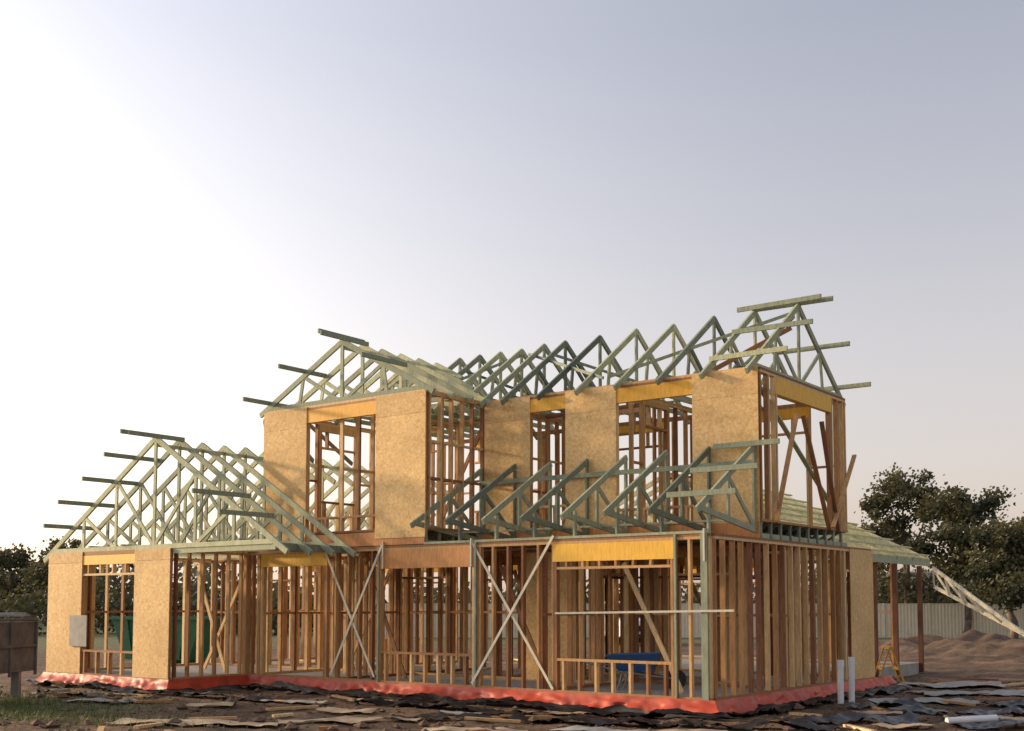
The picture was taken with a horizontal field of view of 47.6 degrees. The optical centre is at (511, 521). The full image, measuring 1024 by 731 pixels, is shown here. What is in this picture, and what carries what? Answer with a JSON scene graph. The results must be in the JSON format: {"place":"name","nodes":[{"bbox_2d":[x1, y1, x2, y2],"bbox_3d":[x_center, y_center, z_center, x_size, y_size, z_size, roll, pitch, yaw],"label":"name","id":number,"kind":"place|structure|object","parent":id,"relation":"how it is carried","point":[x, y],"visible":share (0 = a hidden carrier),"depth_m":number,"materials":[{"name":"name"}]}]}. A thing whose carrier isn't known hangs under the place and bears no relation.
{"place":"outdoors","nodes":[
{"label":"outdoors","id":0,"kind":"place"},
{"bbox_2d":[249,698,326,703],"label":"ground sheet","id":1,"kind":"object","parent":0,"point":[294,701],"visible":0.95,"depth_m":21.20,"materials":[{"name":"beige cardboard"}]},
{"bbox_2d":[0,604,1023,730],"bbox_3d":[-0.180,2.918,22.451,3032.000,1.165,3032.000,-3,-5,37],"label":"ground","id":2,"kind":"structure","parent":0,"point":[991,658],"depth_m":21.41,"materials":[{"name":"soil"}]},
{"bbox_2d":[0,612,38,695],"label":"utility box","id":3,"kind":"object","parent":2,"relation":"on","point":[18,647],"visible":0.99,"depth_m":22.64,"materials":[{"name":"metal"}]},
{"bbox_2d":[0,543,43,611],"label":"eucalyptus tree","id":4,"kind":"object","parent":2,"relation":"on","point":[9,559],"visible":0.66,"depth_m":74.39,"materials":[{"name":"green plant"}]},
{"bbox_2d":[17,536,104,595],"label":"eucalyptus tree","id":5,"kind":"object","parent":2,"relation":"on","point":[38,571],"visible":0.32,"depth_m":71.48,"materials":[{"name":"green plant"}]},
{"bbox_2d":[28,688,103,695],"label":"black plastic sheet","id":6,"kind":"object","parent":2,"relation":"on","point":[57,690],"visible":0.86,"depth_m":23.21,"materials":[{"name":"black plastic"}]},
{"bbox_2d":[23,679,173,693],"bbox_3d":[-8.920,3.475,24.597,5.482,0.201,0.444,-3,-5,37],"label":"black plastic sheet","id":7,"kind":"object","parent":2,"relation":"on","point":[97,684],"visible":0.98,"depth_m":24.53,"materials":[{"name":"black plastic"}]},
{"bbox_2d":[62,698,136,701],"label":"ground sheet","id":8,"kind":"object","parent":2,"relation":"on","point":[103,699],"visible":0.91,"depth_m":21.28,"materials":[{"name":"black plastic"}]},
{"bbox_2d":[103,693,147,695],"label":"cardboard sheet","id":9,"kind":"object","parent":2,"relation":"on","point":[130,694],"visible":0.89,"depth_m":22.71,"materials":[{"name":"cardboard"}]},
{"bbox_2d":[109,616,224,663],"bbox_3d":[-10.260,3.560,34.997,3.190,1.400,1.890,-1,-4,17],"label":"green skip bin","id":10,"kind":"object","parent":2,"relation":"on","point":[128,633],"visible":0.24,"depth_m":34.37,"materials":[{"name":"metal"}]},
{"bbox_2d":[105,718,278,725],"bbox_3d":[-4.781,3.040,17.630,2.714,0.111,0.784,0,-4,5],"label":"cardboard sheet","id":11,"kind":"object","parent":2,"relation":"on","point":[197,721],"visible":0.94,"depth_m":17.55,"materials":[{"name":"cardboard"}]},
{"bbox_2d":[186,702,233,705],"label":"cardboard sheet","id":12,"kind":"object","parent":2,"relation":"on","point":[218,703],"visible":1,"depth_m":20.50,"materials":[{"name":"beige cardboard"}]},
{"bbox_2d":[171,691,279,702],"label":"black plastic sheet","id":13,"kind":"object","parent":2,"relation":"on","point":[257,697],"visible":0.94,"depth_m":22.20,"materials":[{"name":"black plastic"}]},
{"bbox_2d":[316,707,376,712],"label":"cardboard sheet","id":14,"kind":"object","parent":2,"relation":"on","point":[344,710],"visible":1,"depth_m":19.34,"materials":[{"name":"beige cardboard"}]},
{"bbox_2d":[278,716,420,723],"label":"cardboard sheet","id":15,"kind":"object","parent":2,"relation":"on","point":[349,719],"visible":0.95,"depth_m":17.95,"materials":[{"name":"cardboard"}]},
{"bbox_2d":[345,697,533,714],"bbox_3d":[-1.280,3.177,20.127,4.120,0.166,0.581,-3,-5,37],"label":"black plastic sheet","id":16,"kind":"object","parent":2,"relation":"on","point":[380,701],"visible":0.97,"depth_m":20.10,"materials":[{"name":"black plastic"}]},
{"bbox_2d":[390,712,492,719],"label":"black plastic sheet","id":17,"kind":"object","parent":2,"relation":"on","point":[435,715],"visible":0.93,"depth_m":18.14,"materials":[{"name":"black plastic"}]},
{"bbox_2d":[438,710,480,713],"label":"ground sheet","id":18,"kind":"object","parent":2,"relation":"on","point":[457,712],"visible":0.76,"depth_m":19.27,"materials":[{"name":"grey plastic"}]},
{"bbox_2d":[421,726,527,730],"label":"cardboard sheet","id":19,"kind":"object","parent":2,"relation":"on","point":[462,728],"visible":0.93,"depth_m":16.30,"materials":[{"name":"beige cardboard"}]},
{"bbox_2d":[51,655,921,717],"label":"concrete slab","id":20,"kind":"structure","parent":2,"relation":"on","point":[909,668],"depth_m":24.07,"materials":[{"name":"grey concrete"}]},
{"bbox_2d":[35,672,896,713],"bbox_3d":[-1.281,3.484,25.651,16.195,0.263,10.550,-3,-5,37],"label":"orange slab membrane","id":21,"kind":"object","parent":20,"relation":"on","point":[743,704],"visible":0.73,"depth_m":21.80,"materials":[{"name":"plastic"}]},
{"bbox_2d":[56,327,893,700],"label":"wall frames","id":22,"kind":"structure","parent":20,"relation":"on","point":[786,613],"depth_m":23.49,"materials":[{"name":"brown wood"}]},
{"bbox_2d":[83,377,830,572],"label":"lvl lintels","id":23,"kind":"object","parent":22,"relation":"attached to","point":[642,551],"visible":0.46,"depth_m":22.16,"materials":[{"name":"yellow wood"}]},
{"bbox_2d":[46,366,874,680],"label":"osb bracing panels","id":24,"kind":"object","parent":22,"relation":"attached to","point":[718,416],"visible":0.86,"depth_m":23.41,"materials":[{"name":"beige wood"}]},
{"bbox_2d":[69,615,87,646],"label":"electrical meter box","id":25,"kind":"structure","parent":24,"relation":"attached to","point":[78,630],"depth_m":25.58,"materials":[{"name":"beige metal"}]},
{"bbox_2d":[43,294,929,699],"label":"roof trusses","id":26,"kind":"object","parent":22,"relation":"on","point":[409,374],"visible":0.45,"depth_m":23.57,"materials":[{"name":"green wood"}]},
{"bbox_2d":[306,521,759,568],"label":"floor beams","id":27,"kind":"structure","parent":22,"relation":"attached to","point":[431,558],"depth_m":22.48,"materials":[{"name":"wood"}]},
{"bbox_2d":[306,522,843,535],"bbox_3d":[0.730,0.281,24.445,10.670,0.009,5.980,-3,-5,37],"label":"floor sheet","id":28,"kind":"object","parent":27,"relation":"on","point":[619,527],"visible":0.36,"depth_m":22.80,"materials":[{"name":"beige wood"}]},
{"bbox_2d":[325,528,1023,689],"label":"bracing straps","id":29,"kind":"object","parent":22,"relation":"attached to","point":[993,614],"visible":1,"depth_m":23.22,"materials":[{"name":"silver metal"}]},
{"bbox_2d":[584,652,686,689],"bbox_3d":[2.236,2.728,21.257,1.914,0.672,0.720,-1,-4,20],"label":"wheelbarrow","id":30,"kind":"object","parent":20,"relation":"on","point":[638,669],"visible":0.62,"depth_m":21.03,"materials":[{"name":"blue metal"}]},
{"bbox_2d":[0,542,980,627],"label":"distant tree line","id":31,"kind":"object","parent":2,"relation":"on","point":[115,582],"visible":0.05,"depth_m":95.92,"materials":[{"name":"green plant"}]},
{"bbox_2d":[239,680,747,719],"bbox_3d":[-1.432,3.253,21.590,12.581,0.258,0.504,-3,-5,37],"label":"black plastic sheet","id":32,"kind":"object","parent":2,"relation":"on","point":[512,700],"visible":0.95,"depth_m":20.49,"materials":[{"name":"black plastic"}]},
{"bbox_2d":[0,638,1016,730],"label":"grass tufts","id":33,"kind":"object","parent":2,"relation":"on","point":[14,707],"visible":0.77,"depth_m":19.32,"materials":[{"name":"green plant"}]},
{"bbox_2d":[0,555,1023,635],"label":"shrubs","id":34,"kind":"object","parent":2,"relation":"on","point":[33,605],"visible":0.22,"depth_m":66.86,"materials":[{"name":"green plant"}]},
{"bbox_2d":[0,660,1023,730],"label":"soil clods","id":35,"kind":"object","parent":2,"relation":"on","point":[290,725],"visible":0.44,"depth_m":19.14,"materials":[{"name":"brown soil"}]},
{"bbox_2d":[52,659,1023,730],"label":"timber offcuts","id":36,"kind":"object","parent":2,"relation":"on","point":[102,728],"visible":0.64,"depth_m":18.92,"materials":[{"name":"brown wood"}]},
{"bbox_2d":[510,710,588,713],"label":"cardboard sheet","id":37,"kind":"object","parent":2,"relation":"on","point":[556,712],"visible":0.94,"depth_m":19.14,"materials":[{"name":"beige cardboard"}]},
{"bbox_2d":[547,725,652,730],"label":"ground sheet","id":38,"kind":"object","parent":2,"relation":"on","point":[577,728],"visible":1,"depth_m":16.55,"materials":[{"name":"grey plastic"}]},
{"bbox_2d":[501,713,712,727],"bbox_3d":[1.418,3.027,17.741,3.293,0.146,0.733,-1,-4,19],"label":"black plastic sheet","id":39,"kind":"object","parent":2,"relation":"on","point":[599,721],"visible":0.93,"depth_m":17.63,"materials":[{"name":"black plastic"}]},
{"bbox_2d":[619,601,639,644],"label":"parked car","id":40,"kind":"object","parent":2,"relation":"on","point":[619,624],"visible":0.02,"depth_m":49.69,"materials":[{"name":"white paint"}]},
{"bbox_2d":[658,729,726,730],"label":"cardboard sheet","id":41,"kind":"object","parent":2,"relation":"on","point":[691,730],"visible":1,"depth_m":16.39,"materials":[{"name":"beige cardboard"}]},
{"bbox_2d":[385,603,1023,637],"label":"steel fence","id":42,"kind":"object","parent":2,"relation":"on","point":[946,620],"visible":0.15,"depth_m":61.76,"materials":[{"name":"grey metal"}]},
{"bbox_2d":[681,717,841,730],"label":"black plastic sheet","id":43,"kind":"object","parent":2,"relation":"on","point":[752,724],"visible":1,"depth_m":16.81,"materials":[{"name":"black plastic"}]},
{"bbox_2d":[724,685,911,716],"bbox_3d":[5.981,3.267,21.556,0.461,0.172,8.226,-3,-5,37],"label":"black plastic sheet","id":44,"kind":"object","parent":2,"relation":"on","point":[773,709],"visible":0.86,"depth_m":20.84,"materials":[{"name":"black plastic"}]},
{"bbox_2d":[837,660,843,703],"bbox_3d":[5.877,2.897,20.743,0.127,0.855,0.124,-3,-5,37],"label":"pvc pipe","id":45,"kind":"object","parent":2,"relation":"on","point":[840,678],"visible":0.83,"depth_m":20.71,"materials":[{"name":"white plastic"}]},
{"bbox_2d":[768,712,928,724],"bbox_3d":[5.206,3.031,17.770,2.654,0.176,0.624,1,-4,-16],"label":"black plastic sheet","id":46,"kind":"object","parent":2,"relation":"on","point":[906,718],"visible":0.9,"depth_m":17.84,"materials":[{"name":"black plastic"}]},
{"bbox_2d":[848,657,854,702],"bbox_3d":[6.143,2.894,20.982,0.127,0.895,0.124,-3,-5,37],"label":"pvc pipe","id":47,"kind":"object","parent":2,"relation":"on","point":[851,675],"visible":0.83,"depth_m":20.95,"materials":[{"name":"white plastic"}]},
{"bbox_2d":[855,519,889,570],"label":"eucalyptus tree","id":48,"kind":"object","parent":2,"relation":"on","point":[864,526],"depth_m":74.54,"materials":[{"name":"green plant"}]},
{"bbox_2d":[852,711,902,713],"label":"cardboard sheet","id":49,"kind":"object","parent":2,"relation":"on","point":[882,712],"visible":0.81,"depth_m":18.96,"materials":[{"name":"cardboard"}]},
{"bbox_2d":[834,696,922,708],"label":"black plastic sheet","id":50,"kind":"object","parent":2,"relation":"on","point":[900,701],"visible":0.94,"depth_m":20.16,"materials":[{"name":"black plastic"}]},
{"bbox_2d":[875,645,904,682],"bbox_3d":[8.520,3.239,26.288,0.628,0.855,1.000,-1,-4,8],"label":"yellow trestle","id":51,"kind":"object","parent":2,"relation":"on","point":[888,648],"visible":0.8,"depth_m":26.06,"materials":[{"name":"paint"}]},
{"bbox_2d":[873,563,923,676],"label":"verandah posts","id":52,"kind":"object","parent":2,"relation":"on","point":[896,616],"visible":0.57,"depth_m":29.33,"materials":[{"name":"brown wood"}]},
{"bbox_2d":[854,462,944,602],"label":"eucalyptus tree","id":53,"kind":"object","parent":2,"relation":"on","point":[896,487],"visible":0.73,"depth_m":65.88,"materials":[{"name":"green plant"}]},
{"bbox_2d":[872,723,932,728],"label":"cardboard sheet","id":54,"kind":"object","parent":2,"relation":"on","point":[889,726],"visible":1,"depth_m":16.96,"materials":[{"name":"brown cardboard"}]},
{"bbox_2d":[867,697,980,703],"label":"ground sheet","id":55,"kind":"object","parent":2,"relation":"on","point":[919,699],"visible":0.76,"depth_m":21.11,"materials":[{"name":"grey plastic"}]},
{"bbox_2d":[897,681,1006,687],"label":"ground sheet","id":56,"kind":"object","parent":2,"relation":"on","point":[962,683],"visible":0.96,"depth_m":25.52,"materials":[{"name":"black plastic"}]},
{"bbox_2d":[892,481,1021,632],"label":"eucalyptus tree","id":57,"kind":"object","parent":2,"relation":"on","point":[960,512],"visible":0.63,"depth_m":61.59,"materials":[{"name":"green plant"}]},
{"bbox_2d":[904,689,1023,695],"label":"ground sheet","id":58,"kind":"object","parent":2,"relation":"on","point":[1002,692],"visible":0.99,"depth_m":23.09,"materials":[{"name":"black plastic"}]},
{"bbox_2d":[940,718,1023,728],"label":"black plastic sheet","id":59,"kind":"object","parent":2,"relation":"on","point":[997,724],"visible":0.9,"depth_m":17.36,"materials":[{"name":"black plastic"}]},
{"bbox_2d":[945,715,997,723],"bbox_3d":[6.830,2.935,17.242,0.818,0.130,0.100,1,-4,-11],"label":"pvc pipe","id":60,"kind":"object","parent":59,"relation":"on","point":[971,719],"visible":1,"depth_m":17.20,"materials":[{"name":"white plastic"}]},
{"bbox_2d":[943,715,1023,722],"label":"cardboard sheet","id":61,"kind":"object","parent":2,"relation":"on","point":[1008,717],"visible":0.23,"depth_m":18.19,"materials":[{"name":"cardboard"}]},
{"bbox_2d":[961,512,1023,638],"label":"eucalyptus tree","id":62,"kind":"object","parent":2,"relation":"on","point":[1006,559],"visible":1,"depth_m":57.48,"materials":[{"name":"green plant"}]},
{"bbox_2d":[980,699,1023,706],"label":"black plastic sheet","id":63,"kind":"object","parent":2,"relation":"on","point":[1018,702],"visible":0.98,"depth_m":20.81,"materials":[{"name":"black plastic"}]},
{"bbox_2d":[0,0,1023,602],"label":"sky","id":64,"kind":"structure","parent":0,"point":[191,191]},
{"bbox_2d":[883,571,1021,592],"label":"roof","id":65,"kind":"structure","parent":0,"point":[928,577],"depth_m":93.64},
{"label":"ground surface","id":66,"kind":"object","parent":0,"visible":0},
{"bbox_2d":[879,704,1023,714],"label":"black plastic sheet","id":67,"kind":"object","parent":66,"relation":"on","point":[931,711],"visible":0.95,"depth_m":19.07,"materials":[{"name":"black plastic"}]}
]}

